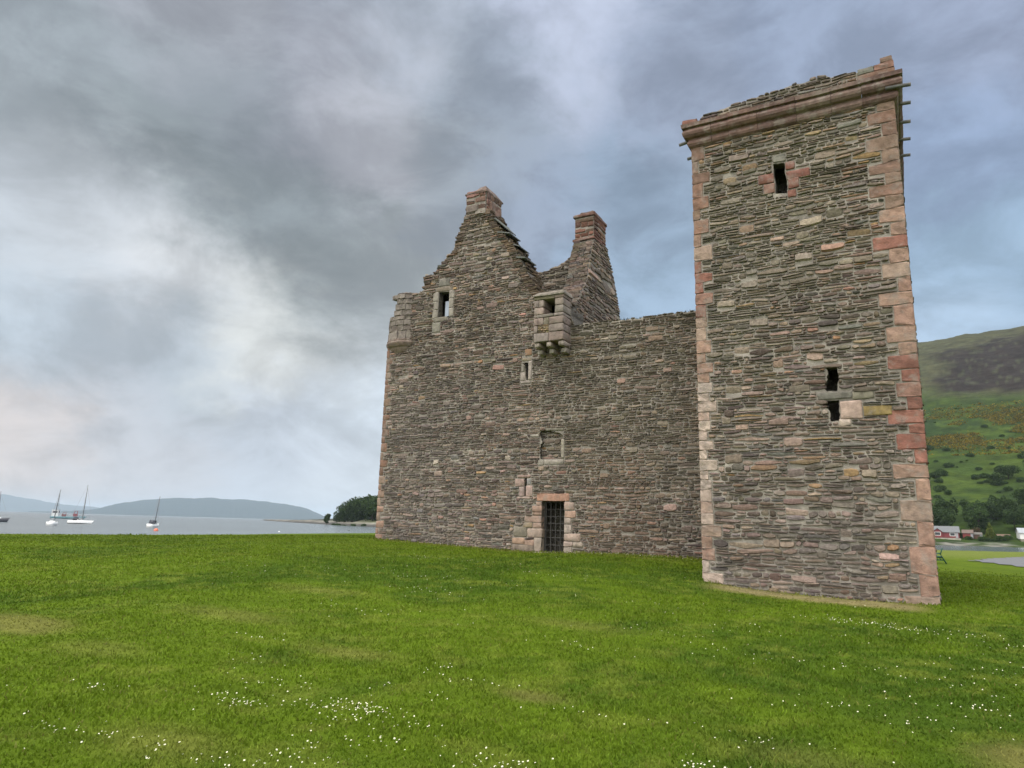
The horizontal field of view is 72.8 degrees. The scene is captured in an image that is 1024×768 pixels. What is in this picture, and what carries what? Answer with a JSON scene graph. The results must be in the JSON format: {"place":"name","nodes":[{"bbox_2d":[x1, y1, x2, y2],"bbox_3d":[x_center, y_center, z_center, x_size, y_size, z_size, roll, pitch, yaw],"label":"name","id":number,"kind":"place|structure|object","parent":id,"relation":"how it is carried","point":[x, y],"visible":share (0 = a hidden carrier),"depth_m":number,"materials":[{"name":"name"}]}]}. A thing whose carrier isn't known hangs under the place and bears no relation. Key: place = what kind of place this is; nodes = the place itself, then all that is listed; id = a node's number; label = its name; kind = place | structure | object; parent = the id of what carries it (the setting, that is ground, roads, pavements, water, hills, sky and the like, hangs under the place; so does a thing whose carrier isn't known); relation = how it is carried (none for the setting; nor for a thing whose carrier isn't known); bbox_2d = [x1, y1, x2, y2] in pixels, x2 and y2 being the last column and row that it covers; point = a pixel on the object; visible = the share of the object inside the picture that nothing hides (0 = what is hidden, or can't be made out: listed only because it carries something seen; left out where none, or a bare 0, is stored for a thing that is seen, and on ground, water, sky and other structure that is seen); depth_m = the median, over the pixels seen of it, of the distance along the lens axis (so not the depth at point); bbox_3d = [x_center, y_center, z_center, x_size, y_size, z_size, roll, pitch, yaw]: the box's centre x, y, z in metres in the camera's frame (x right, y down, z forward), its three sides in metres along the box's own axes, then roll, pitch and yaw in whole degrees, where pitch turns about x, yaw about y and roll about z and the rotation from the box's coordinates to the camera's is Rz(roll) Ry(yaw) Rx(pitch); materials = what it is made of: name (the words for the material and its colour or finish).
{"place":"outdoors","nodes":[
{"label":"outdoors","id":0,"kind":"place"},
{"bbox_2d":[0,494,97,511],"bbox_3d":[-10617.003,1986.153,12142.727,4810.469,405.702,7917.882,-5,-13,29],"label":"distant hills","id":1,"kind":"structure","parent":0,"point":[11,503],"depth_m":12937.43,"materials":[{"name":"blue plant"}]},
{"bbox_2d":[29,498,323,519],"bbox_3d":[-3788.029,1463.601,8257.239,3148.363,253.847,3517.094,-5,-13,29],"label":"hills","id":2,"kind":"structure","parent":0,"point":[216,507],"depth_m":7938.54,"materials":[{"name":"grey plant"}]},
{"bbox_2d":[264,519,376,526],"bbox_3d":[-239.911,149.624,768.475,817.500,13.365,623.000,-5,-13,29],"label":"headland","id":3,"kind":"structure","parent":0,"point":[370,523],"depth_m":494.74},
{"bbox_2d":[323,513,330,524],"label":"broadleaf tree","id":4,"kind":"object","parent":3,"relation":"on","point":[326,519],"visible":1,"depth_m":441.73,"materials":[{"name":"green plant"}]},
{"bbox_2d":[333,511,338,521],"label":"broadleaf tree","id":5,"kind":"object","parent":3,"relation":"on","point":[334,517],"visible":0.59,"depth_m":475.95,"materials":[{"name":"green plant"}]},
{"bbox_2d":[336,506,342,521],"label":"broadleaf tree","id":6,"kind":"object","parent":3,"relation":"on","point":[339,515],"visible":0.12,"depth_m":474.29,"materials":[{"name":"green plant"}]},
{"bbox_2d":[340,501,357,522],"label":"broadleaf tree","id":7,"kind":"object","parent":3,"relation":"on","point":[344,518],"visible":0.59,"depth_m":454.27,"materials":[{"name":"green plant"}]},
{"bbox_2d":[338,498,360,520],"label":"broadleaf tree","id":8,"kind":"object","parent":3,"relation":"on","point":[349,512],"visible":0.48,"depth_m":452.40,"materials":[{"name":"green plant"}]},
{"bbox_2d":[339,499,363,521],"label":"broadleaf tree","id":9,"kind":"object","parent":3,"relation":"on","point":[356,513],"visible":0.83,"depth_m":450.97,"materials":[{"name":"green plant"}]},
{"bbox_2d":[361,499,376,520],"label":"broadleaf tree","id":10,"kind":"object","parent":3,"relation":"on","point":[370,506],"visible":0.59,"depth_m":431.97,"materials":[{"name":"green plant"}]},
{"bbox_2d":[363,495,377,520],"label":"broadleaf tree","id":11,"kind":"object","parent":3,"relation":"on","point":[367,515],"visible":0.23,"depth_m":443.73,"materials":[{"name":"green plant"}]},
{"bbox_2d":[0,533,1023,767],"bbox_3d":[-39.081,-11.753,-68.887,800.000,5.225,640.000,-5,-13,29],"label":"lawn","id":12,"kind":"structure","parent":0,"point":[956,560],"depth_m":7.71,"materials":[{"name":"green plant"}]},
{"bbox_2d":[6,552,1023,767],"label":"daisies","id":13,"kind":"object","parent":12,"relation":"on","point":[498,685],"visible":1,"depth_m":5.79,"materials":[{"name":"white plant"}]},
{"bbox_2d":[375,55,941,604],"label":"ruined castle","id":14,"kind":"structure","parent":12,"relation":"on","point":[755,419],"depth_m":17.93,"materials":[{"name":"stone"}]},
{"bbox_2d":[936,548,946,563],"bbox_3d":[28.804,11.596,46.884,0.883,1.028,1.800,-5,-13,31],"label":"garden bench","id":15,"kind":"object","parent":12,"relation":"on","point":[939,557],"visible":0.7,"depth_m":46.15,"materials":[{"name":"paint"}]},
{"bbox_2d":[0,511,1023,551],"bbox_3d":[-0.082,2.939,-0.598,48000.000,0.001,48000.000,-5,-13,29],"label":"sea","id":16,"kind":"structure","parent":0,"point":[35,522],"depth_m":214.15,"materials":[{"name":"liquid"}]},
{"bbox_2d":[0,493,9,521],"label":"sailing boat","id":17,"kind":"object","parent":16,"relation":"on","point":[4,519],"visible":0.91,"depth_m":197.13,"materials":[{"name":"paint"}]},
{"bbox_2d":[46,489,60,524],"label":"sailing boat","id":18,"kind":"object","parent":16,"relation":"on","point":[50,522],"visible":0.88,"depth_m":167.78,"materials":[{"name":"paint"}]},
{"bbox_2d":[50,510,86,518],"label":"workboat","id":19,"kind":"object","parent":16,"relation":"on","point":[63,516],"visible":0.59,"depth_m":367.33,"materials":[{"name":"paint"}]},
{"bbox_2d":[67,487,92,523],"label":"sailing boat","id":20,"kind":"object","parent":16,"relation":"on","point":[76,520],"visible":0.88,"depth_m":201.24,"materials":[{"name":"paint"}]},
{"bbox_2d":[146,498,159,526],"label":"sailing boat","id":21,"kind":"object","parent":16,"relation":"on","point":[153,523],"visible":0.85,"depth_m":180.39,"materials":[{"name":"paint"}]},
{"bbox_2d":[0,0,1023,518],"label":"sky","id":22,"kind":"structure","parent":0,"point":[214,214],"materials":[{"name":"grey"}]},
{"bbox_2d":[917,326,1023,547],"bbox_3d":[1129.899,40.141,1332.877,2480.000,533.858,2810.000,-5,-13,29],"label":"hillside","id":23,"kind":"structure","parent":0,"point":[969,370],"depth_m":622.08,"materials":[{"name":"green plant"}]},
{"bbox_2d":[929,471,941,478],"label":"broadleaf tree","id":24,"kind":"object","parent":23,"relation":"on","point":[933,475],"visible":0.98,"depth_m":407.76,"materials":[{"name":"green plant"}]},
{"bbox_2d":[934,478,943,482],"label":"round bush","id":25,"kind":"object","parent":23,"relation":"on","point":[938,480],"visible":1,"depth_m":402.74,"materials":[{"name":"green plant"}]},
{"bbox_2d":[932,485,946,490],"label":"round bush","id":26,"kind":"object","parent":23,"relation":"on","point":[942,487],"visible":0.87,"depth_m":385.55,"materials":[{"name":"green plant"}]},
{"bbox_2d":[934,469,948,475],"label":"round bush","id":27,"kind":"object","parent":23,"relation":"on","point":[944,473],"visible":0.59,"depth_m":416.22,"materials":[{"name":"green plant"}]},
{"bbox_2d":[932,506,953,521],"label":"broadleaf tree","id":28,"kind":"object","parent":23,"relation":"on","point":[937,507],"visible":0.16,"depth_m":314.14,"materials":[{"name":"green plant"}]},
{"bbox_2d":[932,508,956,525],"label":"broadleaf tree","id":29,"kind":"object","parent":23,"relation":"on","point":[944,518],"visible":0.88,"depth_m":299.89,"materials":[{"name":"green plant"}]},
{"bbox_2d":[933,497,960,514],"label":"broadleaf tree","id":30,"kind":"object","parent":23,"relation":"on","point":[941,502],"visible":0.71,"depth_m":325.62,"materials":[{"name":"green plant"}]},
{"bbox_2d":[934,526,960,539],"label":"red cottage","id":31,"kind":"structure","parent":23,"relation":"on","point":[948,532],"depth_m":286.20,"materials":[{"name":"paint"}]},
{"bbox_2d":[943,489,951,494],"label":"round bush","id":32,"kind":"object","parent":23,"relation":"on","point":[948,492],"visible":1,"depth_m":374.18,"materials":[{"name":"green plant"}]},
{"bbox_2d":[942,462,954,467],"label":"round bush","id":33,"kind":"object","parent":23,"relation":"on","point":[948,464],"visible":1,"depth_m":434.18,"materials":[{"name":"green plant"}]},
{"bbox_2d":[957,498,971,507],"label":"broadleaf tree","id":34,"kind":"object","parent":23,"relation":"on","point":[961,502],"visible":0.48,"depth_m":331.25,"materials":[{"name":"green plant"}]},
{"bbox_2d":[962,530,973,537],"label":"red shed","id":35,"kind":"structure","parent":23,"relation":"on","point":[968,532],"depth_m":283.73,"materials":[{"name":"paint"}]},
{"bbox_2d":[965,453,974,456],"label":"round bush","id":36,"kind":"object","parent":23,"relation":"on","point":[969,455],"visible":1,"depth_m":454.60,"materials":[{"name":"green plant"}]},
{"bbox_2d":[962,501,983,521],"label":"broadleaf tree","id":37,"kind":"object","parent":23,"relation":"on","point":[969,507],"visible":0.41,"depth_m":313.92,"materials":[{"name":"green plant"}]},
{"bbox_2d":[924,400,1023,455],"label":"gorse","id":38,"kind":"object","parent":23,"relation":"on","point":[941,438],"visible":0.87,"depth_m":518.01,"materials":[{"name":"green plant"}]},
{"bbox_2d":[969,527,979,537],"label":"copper bush","id":39,"kind":"object","parent":23,"relation":"on","point":[977,529],"visible":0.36,"depth_m":288.23,"materials":[{"name":"brown plant"}]},
{"bbox_2d":[971,474,979,479],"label":"round bush","id":40,"kind":"object","parent":23,"relation":"on","point":[974,476],"visible":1,"depth_m":399.97,"materials":[{"name":"green plant"}]},
{"bbox_2d":[964,505,990,528],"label":"broadleaf tree","id":41,"kind":"object","parent":23,"relation":"on","point":[973,516],"visible":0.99,"depth_m":301.97,"materials":[{"name":"green plant"}]},
{"bbox_2d":[973,532,982,538],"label":"brown shed","id":42,"kind":"structure","parent":23,"relation":"on","point":[976,534],"depth_m":283.41,"materials":[{"name":"paint"}]},
{"bbox_2d":[978,536,986,541],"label":"round bush","id":43,"kind":"object","parent":23,"relation":"on","point":[981,538],"visible":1,"depth_m":278.59,"materials":[{"name":"green plant"}]},
{"bbox_2d":[979,473,987,477],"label":"round bush","id":44,"kind":"object","parent":23,"relation":"on","point":[983,475],"visible":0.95,"depth_m":399.51,"materials":[{"name":"green plant"}]},
{"bbox_2d":[978,518,992,532],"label":"broadleaf tree","id":45,"kind":"object","parent":23,"relation":"on","point":[984,526],"visible":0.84,"depth_m":302.49,"materials":[{"name":"green plant"}]},
{"bbox_2d":[975,499,1000,517],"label":"broadleaf tree","id":46,"kind":"object","parent":23,"relation":"on","point":[991,506],"visible":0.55,"depth_m":313.42,"materials":[{"name":"green plant"}]},
{"bbox_2d":[984,522,995,539],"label":"conifer","id":47,"kind":"object","parent":23,"relation":"on","point":[989,532],"visible":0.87,"depth_m":281.96,"materials":[{"name":"green plant"}]},
{"bbox_2d":[986,472,1005,480],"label":"broadleaf tree","id":48,"kind":"object","parent":23,"relation":"on","point":[993,476],"visible":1,"depth_m":381.34,"materials":[{"name":"green plant"}]},
{"bbox_2d":[989,480,1004,485],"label":"round bush","id":49,"kind":"object","parent":23,"relation":"on","point":[997,482],"visible":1,"depth_m":379.57,"materials":[{"name":"green plant"}]},
{"bbox_2d":[987,495,1009,509],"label":"broadleaf tree","id":50,"kind":"object","parent":23,"relation":"on","point":[1005,502],"visible":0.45,"depth_m":324.45,"materials":[{"name":"green plant"}]},
{"bbox_2d":[993,535,1003,540],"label":"round bush","id":51,"kind":"object","parent":23,"relation":"on","point":[999,537],"visible":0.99,"depth_m":278.19,"materials":[{"name":"green plant"}]},
{"bbox_2d":[1003,486,1013,490],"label":"round bush","id":52,"kind":"object","parent":23,"relation":"on","point":[1007,488],"visible":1,"depth_m":365.47,"materials":[{"name":"green plant"}]},
{"bbox_2d":[996,464,1021,478],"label":"broadleaf tree","id":53,"kind":"object","parent":23,"relation":"on","point":[1009,470],"visible":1,"depth_m":387.93,"materials":[{"name":"green plant"}]},
{"bbox_2d":[1002,509,1023,529],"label":"broadleaf tree","id":54,"kind":"object","parent":23,"relation":"on","point":[1010,517],"visible":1,"depth_m":300.97,"materials":[{"name":"green plant"}]},
{"bbox_2d":[1005,498,1022,509],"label":"broadleaf tree","id":55,"kind":"object","parent":23,"relation":"on","point":[1011,502],"visible":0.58,"depth_m":322.38,"materials":[{"name":"green plant"}]},
{"bbox_2d":[1010,487,1023,503],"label":"broadleaf tree","id":56,"kind":"object","parent":23,"relation":"on","point":[1016,492],"visible":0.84,"depth_m":332.08,"materials":[{"name":"green plant"}]},
{"bbox_2d":[1015,528,1023,541],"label":"white house","id":57,"kind":"structure","parent":23,"relation":"on","point":[1019,532],"depth_m":279.51,"materials":[{"name":"paint"}]},
{"bbox_2d":[1016,453,1023,458],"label":"round bush","id":58,"kind":"object","parent":23,"relation":"on","point":[1020,455],"visible":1,"depth_m":429.47,"materials":[{"name":"green plant"}]},
{"bbox_2d":[1016,477,1023,481],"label":"round bush","id":59,"kind":"object","parent":23,"relation":"on","point":[1019,479],"visible":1,"depth_m":379.40,"materials":[{"name":"green plant"}]},
{"bbox_2d":[969,556,1023,566],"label":"tarmac","id":60,"kind":"structure","parent":0,"point":[1017,561],"depth_m":57.49,"materials":[{"name":"grey asphalt"}]}
]}

